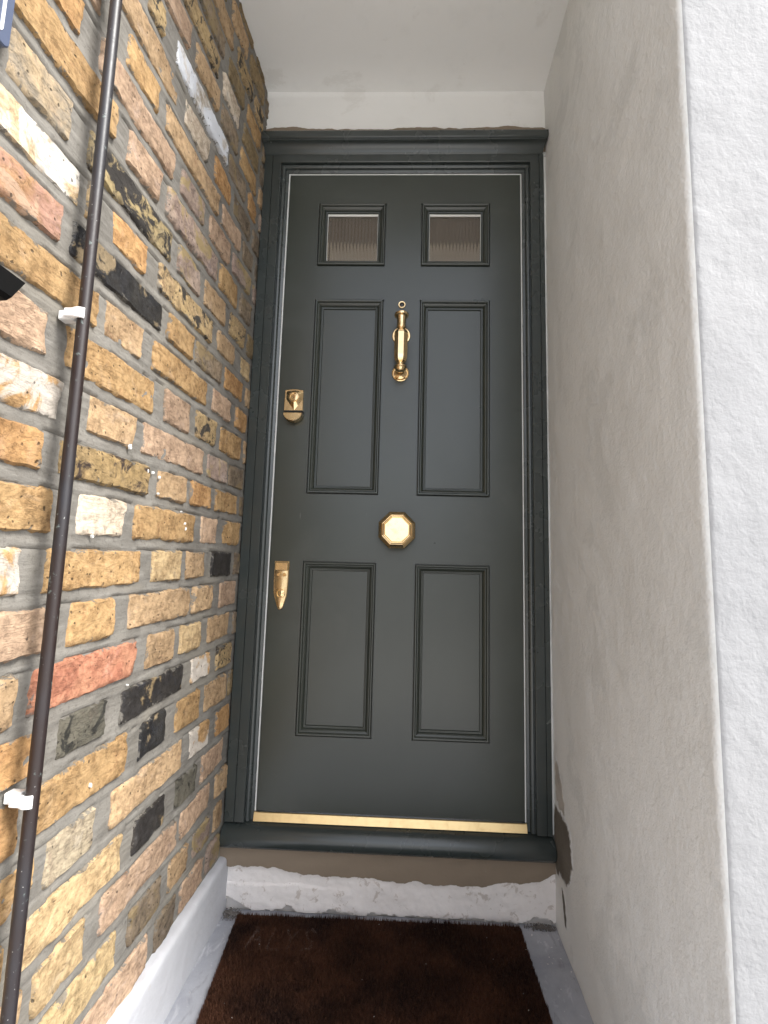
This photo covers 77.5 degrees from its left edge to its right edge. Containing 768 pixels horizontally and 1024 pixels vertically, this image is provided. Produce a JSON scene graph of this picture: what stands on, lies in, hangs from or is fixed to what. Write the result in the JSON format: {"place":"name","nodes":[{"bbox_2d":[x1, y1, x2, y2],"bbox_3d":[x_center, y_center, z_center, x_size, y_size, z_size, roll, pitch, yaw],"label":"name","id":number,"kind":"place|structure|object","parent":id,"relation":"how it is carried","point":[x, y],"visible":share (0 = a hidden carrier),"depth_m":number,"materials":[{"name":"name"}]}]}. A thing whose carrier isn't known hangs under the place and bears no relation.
{"place":"outdoors","nodes":[
{"label":"outdoors","id":0,"kind":"place"},
{"bbox_2d":[163,909,593,1023],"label":"porch floor","id":1,"kind":"structure","parent":0,"point":[560,986],"depth_m":1.13,"materials":[{"name":"paint"}]},
{"bbox_2d":[106,856,227,1023],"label":"white plinth","id":2,"kind":"structure","parent":1,"relation":"on","point":[151,997],"depth_m":1.05,"materials":[{"name":"white paint"}]},
{"bbox_2d":[222,907,239,920],"bbox_3d":[-0.419,1.095,1.308,0.062,0.011,0.051,1,-7,2],"label":"loose debris","id":3,"kind":"object","parent":1,"relation":"on","point":[229,912],"visible":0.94,"depth_m":1.30,"materials":[{"name":"grey stone"}]},
{"bbox_2d":[196,911,552,1023],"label":"doormat","id":4,"kind":"object","parent":1,"relation":"on","point":[282,969],"visible":1,"depth_m":1.11,"materials":[{"name":"brown fabric"}]},
{"bbox_2d":[524,923,556,931],"bbox_3d":[0.421,1.114,1.288,0.091,0.013,0.035,1,-7,2],"label":"loose debris","id":5,"kind":"object","parent":1,"relation":"on","point":[540,926],"visible":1,"depth_m":1.28,"materials":[{"name":"grey stone"}]},
{"bbox_2d":[236,908,551,924],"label":"ground","id":6,"kind":"structure","parent":0,"point":[414,917],"depth_m":1.52,"materials":[{"name":"concrete"}]},
{"bbox_2d":[0,0,268,1023],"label":"brick wall","id":7,"kind":"structure","parent":6,"relation":"on","point":[132,808],"depth_m":0.87,"materials":[{"name":"brown brick"}]},
{"bbox_2d":[0,0,14,47],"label":"enamel plaque","id":8,"kind":"object","parent":7,"relation":"attached to","point":[6,12],"visible":1,"depth_m":0.59,"materials":[{"name":"blue metal"}]},
{"bbox_2d":[0,265,24,300],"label":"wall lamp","id":9,"kind":"object","parent":7,"relation":"attached to","point":[11,284],"visible":1,"depth_m":0.54,"materials":[{"name":"black metal"}]},
{"bbox_2d":[0,0,122,1023],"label":"vertical pipe","id":10,"kind":"object","parent":7,"relation":"attached to","point":[10,997],"visible":1,"depth_m":0.66,"materials":[{"name":"brown metal"}]},
{"bbox_2d":[3,789,32,809],"bbox_3d":[-0.476,0.374,0.623,0.031,0.015,0.042,6,-8,-34],"label":"pipe clip","id":11,"kind":"object","parent":10,"relation":"attached to","point":[17,798],"visible":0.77,"depth_m":0.61,"materials":[{"name":"white plastic"}]},
{"bbox_2d":[58,306,84,323],"bbox_3d":[-0.458,-0.288,0.701,0.031,0.015,0.042,6,-8,-34],"label":"pipe clip","id":12,"kind":"object","parent":10,"relation":"attached to","point":[68,315],"visible":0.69,"depth_m":0.69,"materials":[{"name":"white plastic"}]},
{"bbox_2d":[544,0,767,1023],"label":"rendered pillar","id":13,"kind":"structure","parent":6,"relation":"on","point":[656,126],"depth_m":0.78,"materials":[{"name":"white paint"}]},
{"bbox_2d":[219,129,556,862],"bbox_3d":[0.035,-0.141,1.470,0.990,2.199,0.109,1,-7,2],"label":"door frame","id":14,"kind":"object","parent":13,"relation":"attached to","point":[247,824],"visible":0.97,"depth_m":1.44,"materials":[{"name":"grey paint"}]},
{"bbox_2d":[256,175,524,821],"bbox_3d":[0.041,-0.131,1.460,0.761,1.994,0.116,1,-7,2],"label":"front door","id":15,"kind":"structure","parent":14,"relation":"attached to","point":[393,681],"depth_m":1.46,"materials":[{"name":"green paint"}]},
{"bbox_2d":[306,570,366,726],"label":"door panel","id":16,"kind":"structure","parent":15,"relation":"in","point":[335,692],"depth_m":1.43,"materials":[{"name":"grey paint"}]},
{"bbox_2d":[316,310,374,486],"label":"door panel","id":17,"kind":"structure","parent":15,"relation":"in","point":[346,395],"depth_m":1.52,"materials":[{"name":"grey paint"}]},
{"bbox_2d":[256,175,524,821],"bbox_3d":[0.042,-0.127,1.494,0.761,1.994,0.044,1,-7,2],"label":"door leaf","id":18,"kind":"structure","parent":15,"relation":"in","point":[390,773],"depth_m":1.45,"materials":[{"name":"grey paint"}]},
{"bbox_2d":[421,573,479,730],"label":"door panel","id":19,"kind":"structure","parent":15,"relation":"in","point":[450,639],"depth_m":1.42,"materials":[{"name":"grey paint"}]},
{"bbox_2d":[425,311,479,488],"label":"door panel","id":20,"kind":"structure","parent":15,"relation":"in","point":[452,460],"depth_m":1.51,"materials":[{"name":"grey paint"}]},
{"bbox_2d":[266,91,545,155],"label":"lintel wall","id":21,"kind":"structure","parent":14,"relation":"on","point":[469,110],"depth_m":1.60,"materials":[{"name":"paint"}]},
{"bbox_2d":[220,847,555,923],"bbox_3d":[0.010,1.028,1.327,0.962,0.188,0.034,1,-7,2],"label":"step riser","id":22,"kind":"object","parent":13,"relation":"attached to","point":[514,892],"visible":0.88,"depth_m":1.32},
{"bbox_2d":[239,0,568,91],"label":"ceiling","id":23,"kind":"structure","parent":0,"point":[397,45],"depth_m":1.46,"materials":[{"name":"paint"}]}
]}

